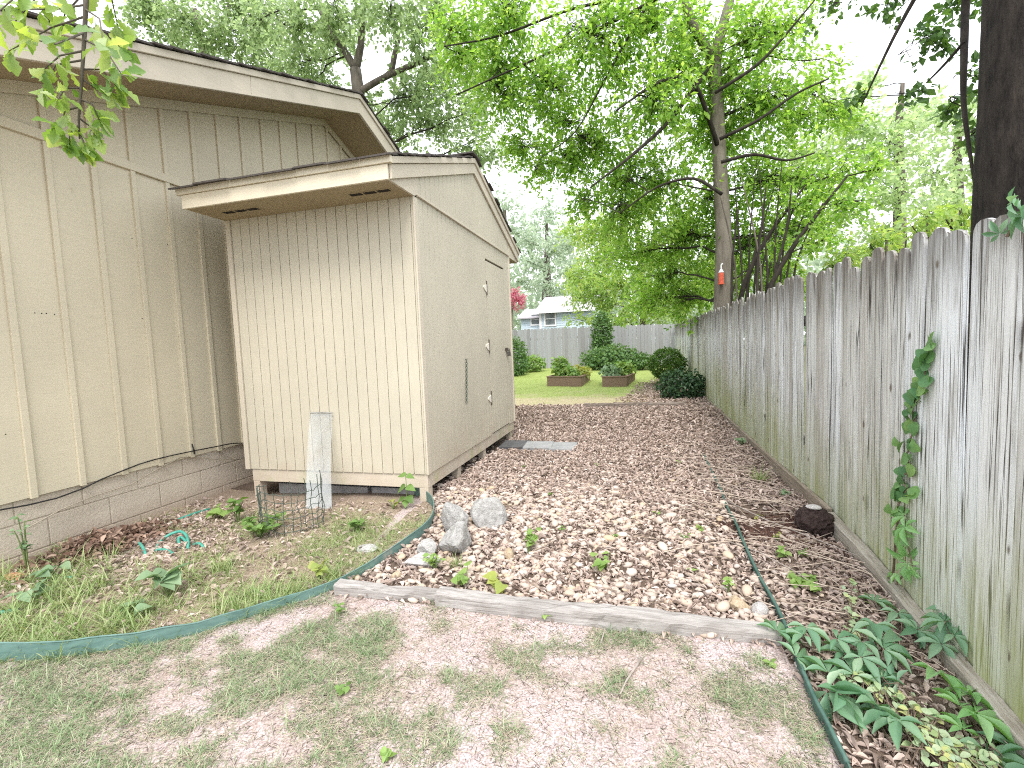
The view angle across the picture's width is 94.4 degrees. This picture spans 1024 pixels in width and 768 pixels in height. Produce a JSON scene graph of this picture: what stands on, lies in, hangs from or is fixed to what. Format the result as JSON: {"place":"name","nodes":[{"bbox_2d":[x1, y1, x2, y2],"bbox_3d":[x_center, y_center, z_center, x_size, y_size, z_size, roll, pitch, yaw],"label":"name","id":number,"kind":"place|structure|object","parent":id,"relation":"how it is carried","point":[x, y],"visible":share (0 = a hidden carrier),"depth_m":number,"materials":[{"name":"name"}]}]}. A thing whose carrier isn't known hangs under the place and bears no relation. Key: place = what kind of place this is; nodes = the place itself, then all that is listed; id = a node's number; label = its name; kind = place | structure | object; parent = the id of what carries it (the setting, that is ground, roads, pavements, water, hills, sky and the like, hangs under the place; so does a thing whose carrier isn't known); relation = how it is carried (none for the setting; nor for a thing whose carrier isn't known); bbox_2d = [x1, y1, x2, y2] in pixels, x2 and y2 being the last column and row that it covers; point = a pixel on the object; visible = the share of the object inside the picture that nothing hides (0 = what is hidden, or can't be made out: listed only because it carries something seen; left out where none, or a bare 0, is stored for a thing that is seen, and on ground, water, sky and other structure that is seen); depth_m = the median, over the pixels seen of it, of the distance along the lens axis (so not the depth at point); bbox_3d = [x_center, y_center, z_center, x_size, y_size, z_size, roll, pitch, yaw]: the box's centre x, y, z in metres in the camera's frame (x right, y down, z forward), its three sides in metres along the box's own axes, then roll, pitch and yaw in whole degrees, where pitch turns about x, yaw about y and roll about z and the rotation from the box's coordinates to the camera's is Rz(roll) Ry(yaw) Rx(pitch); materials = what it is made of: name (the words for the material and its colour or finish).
{"place":"outdoors","nodes":[
{"label":"outdoors","id":0,"kind":"place"},
{"bbox_2d":[0,0,145,166],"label":"hanging branch","id":1,"kind":"object","parent":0,"point":[108,48],"visible":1,"depth_m":1.33,"materials":[{"name":"green plant"}]},
{"bbox_2d":[0,489,435,667],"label":"planting bed","id":2,"kind":"object","parent":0,"point":[377,498],"visible":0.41,"depth_m":3.43,"materials":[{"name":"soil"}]},
{"bbox_2d":[7,513,33,568],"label":"weed","id":3,"kind":"object","parent":2,"relation":"on","point":[24,545],"visible":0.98,"depth_m":3.09,"materials":[{"name":"green plant"}]},
{"bbox_2d":[1,577,53,601],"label":"weed","id":4,"kind":"object","parent":2,"relation":"on","point":[25,595],"visible":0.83,"depth_m":2.73,"materials":[{"name":"green plant"}]},
{"bbox_2d":[28,558,70,580],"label":"weed","id":5,"kind":"object","parent":2,"relation":"on","point":[45,571],"visible":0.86,"depth_m":2.96,"materials":[{"name":"green plant"}]},
{"bbox_2d":[1,517,191,584],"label":"leaf pile","id":6,"kind":"object","parent":2,"relation":"on","point":[110,536],"visible":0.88,"depth_m":3.44,"materials":[{"name":"brown plant"}]},
{"bbox_2d":[0,508,209,613],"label":"garden hose","id":7,"kind":"object","parent":2,"relation":"on","point":[185,539],"visible":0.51,"depth_m":3.51,"materials":[{"name":"teal rubber"}]},
{"bbox_2d":[116,599,153,614],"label":"weed","id":8,"kind":"object","parent":2,"relation":"on","point":[139,606],"visible":0.75,"depth_m":2.62,"materials":[{"name":"green plant"}]},
{"bbox_2d":[135,562,193,597],"bbox_3d":[-2.065,1.187,2.820,0.267,0.194,0.163,-4,5,-16],"label":"weed","id":9,"kind":"object","parent":2,"relation":"on","point":[165,579],"visible":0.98,"depth_m":2.80,"materials":[{"name":"green plant"}]},
{"bbox_2d":[0,496,427,660],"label":"fallen leaves","id":10,"kind":"object","parent":2,"relation":"on","point":[166,555],"visible":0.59,"depth_m":3.29,"materials":[{"name":"brown plant"}]},
{"bbox_2d":[205,503,226,518],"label":"weed","id":11,"kind":"object","parent":2,"relation":"on","point":[217,510],"visible":0.93,"depth_m":4.02,"materials":[{"name":"green plant"}]},
{"bbox_2d":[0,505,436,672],"bbox_3d":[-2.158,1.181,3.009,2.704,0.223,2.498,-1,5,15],"label":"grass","id":12,"kind":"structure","parent":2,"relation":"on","point":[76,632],"depth_m":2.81,"materials":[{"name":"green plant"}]},
{"bbox_2d":[224,497,248,522],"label":"weed","id":13,"kind":"object","parent":2,"relation":"on","point":[237,509],"visible":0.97,"depth_m":3.91,"materials":[{"name":"green plant"}]},
{"bbox_2d":[241,510,285,538],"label":"weed","id":14,"kind":"object","parent":2,"relation":"on","point":[262,528],"visible":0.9,"depth_m":3.57,"materials":[{"name":"green plant"}]},
{"bbox_2d":[255,470,324,536],"bbox_3d":[-1.771,0.935,3.679,0.576,0.484,0.306,-2,4,9],"label":"wire cage","id":15,"kind":"object","parent":2,"relation":"on","point":[258,495],"visible":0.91,"depth_m":3.60,"materials":[{"name":"black metal"}]},
{"bbox_2d":[308,558,328,579],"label":"weed","id":16,"kind":"object","parent":2,"relation":"on","point":[313,566],"visible":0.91,"depth_m":2.91,"materials":[{"name":"yellow plant"}]},
{"bbox_2d":[306,412,331,508],"bbox_3d":[-1.702,0.676,4.184,0.241,0.826,0.388,-3,4,-9],"label":"plastic sheet","id":17,"kind":"object","parent":2,"relation":"on","point":[328,502],"visible":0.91,"depth_m":4.12,"materials":[{"name":"grey plastic"}]},
{"bbox_2d":[398,472,414,508],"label":"seedling","id":18,"kind":"object","parent":2,"relation":"on","point":[409,498],"visible":0.98,"depth_m":3.96,"materials":[{"name":"green plant"}]},
{"bbox_2d":[0,496,839,767],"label":"lawn","id":19,"kind":"structure","parent":0,"point":[529,749],"depth_m":1.95,"materials":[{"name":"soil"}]},
{"bbox_2d":[0,488,434,661],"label":"garden edging","id":20,"kind":"object","parent":19,"relation":"on","point":[100,641],"visible":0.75,"depth_m":2.43,"materials":[{"name":"green plastic"}]},
{"bbox_2d":[380,746,397,762],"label":"weed","id":21,"kind":"object","parent":19,"relation":"on","point":[384,750],"visible":0.98,"depth_m":1.68,"materials":[{"name":"green plant"}]},
{"bbox_2d":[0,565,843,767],"bbox_3d":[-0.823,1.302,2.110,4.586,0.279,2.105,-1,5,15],"label":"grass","id":22,"kind":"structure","parent":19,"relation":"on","point":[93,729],"depth_m":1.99,"materials":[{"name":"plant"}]},
{"bbox_2d":[0,0,980,334],"label":"sky","id":23,"kind":"structure","parent":0,"point":[870,39],"materials":[{"name":"white"}]},
{"bbox_2d":[514,366,705,405],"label":"back lawn","id":24,"kind":"structure","parent":0,"point":[579,399],"depth_m":13.07,"materials":[{"name":"green plant"}]},
{"bbox_2d":[222,0,517,175],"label":"tree","id":25,"kind":"object","parent":24,"relation":"on","point":[326,26],"visible":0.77,"depth_m":14.10,"materials":[{"name":"green plant"}]},
{"bbox_2d":[512,335,529,375],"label":"shrub","id":26,"kind":"object","parent":24,"relation":"on","point":[519,369],"visible":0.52,"depth_m":16.84,"materials":[{"name":"green plant"}]},
{"bbox_2d":[520,354,546,371],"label":"shrub","id":27,"kind":"object","parent":24,"relation":"on","point":[533,358],"visible":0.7,"depth_m":17.74,"materials":[{"name":"green plant"}]},
{"bbox_2d":[546,374,589,386],"bbox_3d":[1.752,-0.083,14.547,1.112,0.407,1.502,-1,5,20],"label":"raised bed","id":28,"kind":"object","parent":24,"relation":"on","point":[571,381],"visible":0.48,"depth_m":13.94,"materials":[{"name":"wood"}]},
{"bbox_2d":[550,356,570,375],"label":"vegetable plant","id":29,"kind":"object","parent":28,"relation":"on","point":[557,365],"visible":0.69,"depth_m":14.36,"materials":[{"name":"green plant"}]},
{"bbox_2d":[558,365,579,375],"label":"vegetable plant","id":30,"kind":"object","parent":28,"relation":"on","point":[569,370],"visible":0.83,"depth_m":14.10,"materials":[{"name":"green plant"}]},
{"bbox_2d":[512,324,674,367],"bbox_3d":[-0.785,-1.383,19.805,14.416,1.777,0.060,-1,5,15],"label":"wooden fence","id":31,"kind":"object","parent":24,"relation":"on","point":[573,341],"visible":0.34,"depth_m":18.84,"materials":[{"name":"grey wood"}]},
{"bbox_2d":[590,309,614,349],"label":"shrub","id":32,"kind":"object","parent":24,"relation":"on","point":[598,321],"visible":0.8,"depth_m":17.78,"materials":[{"name":"green plant"}]},
{"bbox_2d":[579,343,642,369],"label":"shrub","id":33,"kind":"object","parent":24,"relation":"on","point":[601,357],"visible":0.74,"depth_m":17.01,"materials":[{"name":"green plant"}]},
{"bbox_2d":[601,373,634,386],"bbox_3d":[3.167,-0.076,13.988,0.716,0.403,1.382,0,5,25],"label":"raised bed","id":34,"kind":"object","parent":24,"relation":"on","point":[618,381],"visible":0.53,"depth_m":13.43,"materials":[{"name":"wood"}]},
{"bbox_2d":[598,364,623,375],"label":"vegetable plant","id":35,"kind":"object","parent":34,"relation":"on","point":[611,370],"visible":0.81,"depth_m":13.69,"materials":[{"name":"green plant"}]},
{"bbox_2d":[615,360,637,375],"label":"vegetable plant","id":36,"kind":"object","parent":34,"relation":"on","point":[626,369],"visible":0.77,"depth_m":13.97,"materials":[{"name":"green plant"}]},
{"bbox_2d":[627,351,650,369],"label":"shrub","id":37,"kind":"object","parent":24,"relation":"on","point":[641,364],"visible":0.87,"depth_m":16.41,"materials":[{"name":"green plant"}]},
{"bbox_2d":[646,346,688,382],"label":"box bush","id":38,"kind":"object","parent":24,"relation":"on","point":[659,366],"visible":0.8,"depth_m":12.72,"materials":[{"name":"green plant"}]},
{"bbox_2d":[653,366,705,399],"bbox_3d":[3.594,-0.007,10.057,1.142,0.740,1.029,-3,4,-6],"label":"shrub","id":39,"kind":"object","parent":24,"relation":"on","point":[686,379],"visible":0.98,"depth_m":9.86,"materials":[{"name":"green plant"}]},
{"bbox_2d":[232,402,999,767],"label":"path","id":40,"kind":"structure","parent":0,"point":[272,486],"depth_m":2.86,"materials":[{"name":"brown gravel"}]},
{"bbox_2d":[168,151,520,501],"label":"garden shed","id":41,"kind":"structure","parent":40,"relation":"on","point":[371,301],"depth_m":4.27,"materials":[{"name":"paint"}]},
{"bbox_2d":[483,261,510,432],"bbox_3d":[-0.182,-0.470,6.125,0.077,2.106,0.957,-1,5,15],"label":"door","id":42,"kind":"structure","parent":41,"relation":"in","point":[494,287],"depth_m":6.12,"materials":[{"name":"paint"}]},
{"bbox_2d":[333,578,437,602],"bbox_3d":[-0.627,1.206,2.717,0.830,0.106,0.096,-1,5,13],"label":"landscape timber","id":43,"kind":"object","parent":40,"relation":"on","point":[353,588],"visible":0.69,"depth_m":2.72,"materials":[{"name":"grey wood"}]},
{"bbox_2d":[403,552,440,567],"bbox_3d":[-0.576,1.143,3.041,0.240,0.084,0.149,-1,5,15],"label":"boulder","id":44,"kind":"object","parent":40,"relation":"on","point":[416,560],"visible":0.62,"depth_m":3.00,"materials":[{"name":"white stone"}]},
{"bbox_2d":[417,538,436,553],"bbox_3d":[-0.563,1.096,3.175,0.137,0.144,0.110,-1,5,15],"label":"boulder","id":45,"kind":"object","parent":40,"relation":"on","point":[428,545],"visible":0.74,"depth_m":3.14,"materials":[{"name":"stone"}]},
{"bbox_2d":[422,553,445,568],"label":"weed","id":46,"kind":"object","parent":40,"relation":"on","point":[433,561],"visible":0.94,"depth_m":2.96,"materials":[{"name":"green plant"}]},
{"bbox_2d":[438,521,471,553],"bbox_3d":[-0.376,1.057,3.192,0.174,0.274,0.206,2,6,42],"label":"boulder","id":47,"kind":"object","parent":40,"relation":"on","point":[456,537],"visible":0.87,"depth_m":3.14,"materials":[{"name":"grey stone"}]},
{"bbox_2d":[441,501,468,531],"bbox_3d":[-0.413,1.023,3.469,0.202,0.348,0.155,-1,5,15],"label":"boulder","id":48,"kind":"object","parent":40,"relation":"on","point":[452,514],"visible":0.67,"depth_m":3.41,"materials":[{"name":"grey stone"}]},
{"bbox_2d":[451,561,471,584],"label":"weed","id":49,"kind":"object","parent":40,"relation":"on","point":[458,577],"visible":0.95,"depth_m":2.77,"materials":[{"name":"green plant"}]},
{"bbox_2d":[470,497,507,528],"bbox_3d":[-0.169,0.980,3.551,0.273,0.264,0.211,-1,5,15],"label":"boulder","id":50,"kind":"object","parent":40,"relation":"on","point":[489,512],"visible":0.88,"depth_m":3.48,"materials":[{"name":"grey stone"}]},
{"bbox_2d":[482,571,507,593],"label":"weed","id":51,"kind":"object","parent":40,"relation":"on","point":[495,582],"visible":0.98,"depth_m":2.73,"materials":[{"name":"yellow plant"}]},
{"bbox_2d":[499,440,530,449],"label":"paving slab","id":52,"kind":"structure","parent":40,"relation":"on","point":[513,444],"depth_m":6.17,"materials":[{"name":"concrete"}]},
{"bbox_2d":[523,527,540,553],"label":"weed","id":53,"kind":"object","parent":40,"relation":"on","point":[530,537],"visible":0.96,"depth_m":3.13,"materials":[{"name":"green plant"}]},
{"bbox_2d":[523,441,553,450],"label":"paving slab","id":54,"kind":"structure","parent":40,"relation":"on","point":[542,445],"depth_m":6.05,"materials":[{"name":"grey concrete"}]},
{"bbox_2d":[548,442,577,451],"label":"paving slab","id":55,"kind":"structure","parent":40,"relation":"on","point":[560,446],"depth_m":5.98,"materials":[{"name":"grey concrete"}]},
{"bbox_2d":[589,551,610,570],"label":"weed","id":56,"kind":"object","parent":40,"relation":"on","point":[600,563],"visible":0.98,"depth_m":2.87,"materials":[{"name":"green plant"}]},
{"bbox_2d":[339,442,863,714],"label":"gravel","id":57,"kind":"structure","parent":40,"relation":"on","point":[619,595],"depth_m":3.13,"materials":[{"name":"beige gravel"}]},
{"bbox_2d":[434,586,782,645],"bbox_3d":[0.429,1.189,2.440,1.729,0.139,0.109,-1,5,14],"label":"landscape timber","id":58,"kind":"object","parent":40,"relation":"on","point":[634,618],"visible":0.93,"depth_m":2.40,"materials":[{"name":"grey wood"}]},
{"bbox_2d":[584,402,684,406],"bbox_3d":[2.358,0.422,9.279,1.938,0.172,0.089,0,5,25],"label":"landscape timber","id":59,"kind":"object","parent":40,"relation":"on","point":[617,404],"visible":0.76,"depth_m":9.24,"materials":[{"name":"brown wood"}]},
{"bbox_2d":[351,416,924,713],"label":"twigs","id":60,"kind":"object","parent":40,"relation":"on","point":[692,518],"visible":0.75,"depth_m":3.22,"materials":[{"name":"brown wood"}]},
{"bbox_2d":[331,377,1004,767],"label":"fallen leaves","id":61,"kind":"object","parent":40,"relation":"on","point":[641,417],"visible":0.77,"depth_m":3.80,"materials":[{"name":"brown plant"}]},
{"bbox_2d":[728,595,750,610],"bbox_3d":[1.184,1.150,2.480,0.109,0.078,0.097,-3,5,-15],"label":"rock","id":62,"kind":"object","parent":40,"relation":"on","point":[736,603],"visible":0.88,"depth_m":2.46,"materials":[{"name":"beige stone"}]},
{"bbox_2d":[751,602,768,614],"bbox_3d":[1.271,1.162,2.428,0.085,0.084,0.095,-1,5,15],"label":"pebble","id":63,"kind":"object","parent":40,"relation":"on","point":[761,608],"visible":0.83,"depth_m":2.40,"materials":[{"name":"white stone"}]},
{"bbox_2d":[689,507,848,568],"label":"loose soil","id":64,"kind":"structure","parent":40,"relation":"on","point":[766,530],"depth_m":3.31,"materials":[{"name":"brown soil"}]},
{"bbox_2d":[704,455,850,767],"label":"garden edging","id":65,"kind":"object","parent":40,"relation":"on","point":[829,729],"visible":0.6,"depth_m":1.94,"materials":[{"name":"green plastic"}]},
{"bbox_2d":[787,571,821,591],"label":"weed","id":66,"kind":"object","parent":40,"relation":"on","point":[796,580],"visible":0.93,"depth_m":2.60,"materials":[{"name":"green plant"}]},
{"bbox_2d":[663,444,954,675],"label":"dry stems","id":67,"kind":"object","parent":40,"relation":"on","point":[832,560],"visible":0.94,"depth_m":3.08,"materials":[{"name":"brown plant"}]},
{"bbox_2d":[794,504,834,537],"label":"soil clump","id":68,"kind":"object","parent":40,"relation":"on","point":[818,522],"visible":0.86,"depth_m":3.18,"materials":[{"name":"brown soil"}]},
{"bbox_2d":[819,578,877,655],"bbox_3d":[1.656,1.123,2.323,0.275,0.162,0.637,0,5,30],"label":"trailing vine","id":69,"kind":"object","parent":40,"relation":"on","point":[853,600],"visible":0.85,"depth_m":2.34,"materials":[{"name":"green plant"}]},
{"bbox_2d":[756,593,958,699],"bbox_3d":[1.593,1.159,2.146,0.810,0.188,0.513,-4,5,-16],"label":"creeper","id":70,"kind":"object","parent":40,"relation":"on","point":[893,652],"visible":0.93,"depth_m":2.07,"materials":[{"name":"green plant"}]},
{"bbox_2d":[814,670,927,767],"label":"creeper","id":71,"kind":"object","parent":40,"relation":"on","point":[847,707],"visible":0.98,"depth_m":1.78,"materials":[{"name":"green plant"}]},
{"bbox_2d":[839,661,1002,767],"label":"trailing vine","id":72,"kind":"object","parent":40,"relation":"on","point":[945,748],"visible":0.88,"depth_m":1.68,"materials":[{"name":"green plant"}]},
{"bbox_2d":[920,605,969,660],"bbox_3d":[1.953,1.109,2.098,0.339,0.204,0.228,-6,6,-39],"label":"creeper","id":73,"kind":"object","parent":40,"relation":"on","point":[941,634],"visible":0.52,"depth_m":2.08,"materials":[{"name":"green plant"}]},
{"bbox_2d":[911,662,1013,745],"bbox_3d":[1.717,1.223,1.793,0.262,0.156,0.350,0,5,25],"label":"creeper","id":74,"kind":"object","parent":40,"relation":"on","point":[987,720],"visible":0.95,"depth_m":1.75,"materials":[{"name":"green plant"}]},
{"bbox_2d":[959,730,1023,767],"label":"creeper","id":75,"kind":"object","parent":40,"relation":"on","point":[1010,759],"visible":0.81,"depth_m":1.63,"materials":[{"name":"green plant"}]},
{"bbox_2d":[544,338,908,587],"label":"ground","id":76,"kind":"structure","parent":0,"point":[804,432],"depth_m":7.51,"materials":[{"name":"brown soil"}]},
{"bbox_2d":[0,9,400,569],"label":"house","id":77,"kind":"structure","parent":76,"relation":"on","point":[117,347],"depth_m":3.93,"materials":[{"name":"paint"}]},
{"bbox_2d":[0,443,242,510],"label":"cable","id":78,"kind":"object","parent":77,"relation":"attached to","point":[109,476],"visible":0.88,"depth_m":3.74,"materials":[{"name":"black rubber"}]},
{"bbox_2d":[27,456,244,527],"bbox_3d":[-3.086,0.797,4.268,0.009,0.228,2.077,-1,5,15],"label":"cable","id":79,"kind":"object","parent":77,"relation":"attached to","point":[123,486],"visible":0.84,"depth_m":3.86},
{"bbox_2d":[101,0,318,80],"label":"tree","id":80,"kind":"object","parent":76,"relation":"on","point":[157,14],"visible":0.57,"depth_m":17.75,"materials":[{"name":"green plant"}]},
{"bbox_2d":[510,286,526,329],"bbox_3d":[0.175,-3.422,27.700,1.671,4.538,1.330,-1,5,15],"label":"flowering tree","id":81,"kind":"object","parent":76,"relation":"on","point":[518,298],"visible":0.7,"depth_m":27.49,"materials":[{"name":"pink plant"}]},
{"bbox_2d":[494,183,543,312],"label":"tree","id":82,"kind":"object","parent":76,"relation":"on","point":[505,207],"visible":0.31,"depth_m":41.96,"materials":[{"name":"green plant"}]},
{"bbox_2d":[510,223,583,299],"bbox_3d":[2.564,-7.367,36.708,6.583,10.865,6.267,-1,5,15],"label":"tree","id":83,"kind":"object","parent":76,"relation":"on","point":[546,280],"visible":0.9,"depth_m":35.87,"materials":[{"name":"green plant"}]},
{"bbox_2d":[514,184,586,296],"label":"tree","id":84,"kind":"object","parent":76,"relation":"on","point":[549,217],"visible":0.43,"depth_m":45.34,"materials":[{"name":"green plant"}]},
{"bbox_2d":[517,295,601,353],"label":"blue house","id":85,"kind":"structure","parent":76,"relation":"on","point":[549,312],"depth_m":30.21,"materials":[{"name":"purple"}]},
{"bbox_2d":[544,313,555,325],"bbox_3d":[2.423,-4.153,30.133,0.781,0.944,0.044,-1,5,15],"label":"window","id":86,"kind":"structure","parent":85,"relation":"in","point":[549,318],"depth_m":30.14,"materials":[{"name":"white glass"}]},
{"bbox_2d":[420,0,879,336],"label":"tree","id":87,"kind":"object","parent":76,"relation":"on","point":[711,110],"visible":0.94,"depth_m":8.99,"materials":[{"name":"green plant"}]},
{"bbox_2d":[553,188,754,351],"bbox_3d":[5.562,-4.783,20.349,8.224,7.969,5.326,-1,5,15],"label":"tree","id":88,"kind":"object","parent":76,"relation":"on","point":[591,280],"visible":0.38,"depth_m":20.14,"materials":[{"name":"green plant"}]},
{"bbox_2d":[510,216,910,348],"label":"woodland","id":89,"kind":"object","parent":76,"relation":"on","point":[817,263],"visible":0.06,"depth_m":49.14,"materials":[{"name":"green plant"}]},
{"bbox_2d":[763,260,810,301],"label":"shrub","id":90,"kind":"object","parent":76,"relation":"on","point":[799,269],"visible":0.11,"depth_m":9.66,"materials":[{"name":"green plant"}]},
{"bbox_2d":[715,139,870,397],"bbox_3d":[5.154,-1.871,8.032,2.608,4.744,1.886,-4,5,-20],"label":"sapling","id":91,"kind":"object","parent":76,"relation":"on","point":[812,195],"visible":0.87,"depth_m":7.93,"materials":[{"name":"green plant"}]},
{"bbox_2d":[740,142,903,295],"bbox_3d":[5.141,-1.681,7.503,2.525,4.483,1.484,-4,5,-21],"label":"sapling","id":92,"kind":"object","parent":76,"relation":"on","point":[875,168],"visible":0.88,"depth_m":7.26,"materials":[{"name":"green plant"}]},
{"bbox_2d":[814,231,868,274],"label":"shrub","id":93,"kind":"object","parent":76,"relation":"on","point":[854,255],"visible":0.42,"depth_m":8.11,"materials":[{"name":"green plant"}]},
{"bbox_2d":[675,214,1023,758],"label":"wooden fence","id":94,"kind":"object","parent":76,"relation":"on","point":[878,325],"visible":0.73,"depth_m":2.31,"materials":[{"name":"grey wood"}]},
{"bbox_2d":[886,506,920,584],"bbox_3d":[1.978,0.886,2.400,0.142,0.515,0.289,1,6,38],"label":"climbing vine","id":95,"kind":"object","parent":94,"relation":"attached to","point":[902,534],"visible":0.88,"depth_m":2.37,"materials":[{"name":"green plant"}]},
{"bbox_2d":[884,332,935,580],"bbox_3d":[1.966,0.433,2.353,0.064,1.377,0.392,-1,5,15],"label":"climbing vine","id":96,"kind":"object","parent":94,"relation":"attached to","point":[922,380],"visible":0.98,"depth_m":2.31,"materials":[{"name":"green plant"}]},
{"bbox_2d":[982,187,1023,242],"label":"climbing vine","id":97,"kind":"object","parent":94,"relation":"attached to","point":[1016,218],"visible":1,"depth_m":1.62,"materials":[{"name":"green plant"}]},
{"bbox_2d":[758,55,952,260],"bbox_3d":[11.349,-5.772,16.123,6.033,10.132,5.520,1,5,36],"label":"tree","id":98,"kind":"object","parent":76,"relation":"on","point":[897,196],"visible":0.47,"depth_m":14.72,"materials":[{"name":"green plant"}]},
{"bbox_2d":[858,219,911,266],"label":"shrub","id":99,"kind":"object","parent":76,"relation":"on","point":[880,241],"visible":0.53,"depth_m":6.91,"materials":[{"name":"green plant"}]},
{"bbox_2d":[802,0,1023,507],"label":"tree","id":100,"kind":"object","parent":76,"relation":"on","point":[993,142],"visible":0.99,"depth_m":2.82,"materials":[{"name":"green plant"}]},
{"bbox_2d":[887,199,964,263],"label":"shrub","id":101,"kind":"object","parent":76,"relation":"on","point":[927,222],"visible":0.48,"depth_m":5.92,"materials":[{"name":"green plant"}]},
{"bbox_2d":[898,94,977,238],"bbox_3d":[10.659,-3.671,11.484,2.079,7.167,3.522,1,6,37],"label":"tree","id":102,"kind":"object","parent":76,"relation":"on","point":[956,175],"visible":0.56,"depth_m":11.68,"materials":[{"name":"green plant"}]},
{"bbox_2d":[935,195,971,234],"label":"shrub","id":103,"kind":"object","parent":76,"relation":"on","point":[964,215],"visible":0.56,"depth_m":5.32,"materials":[{"name":"green plant"}]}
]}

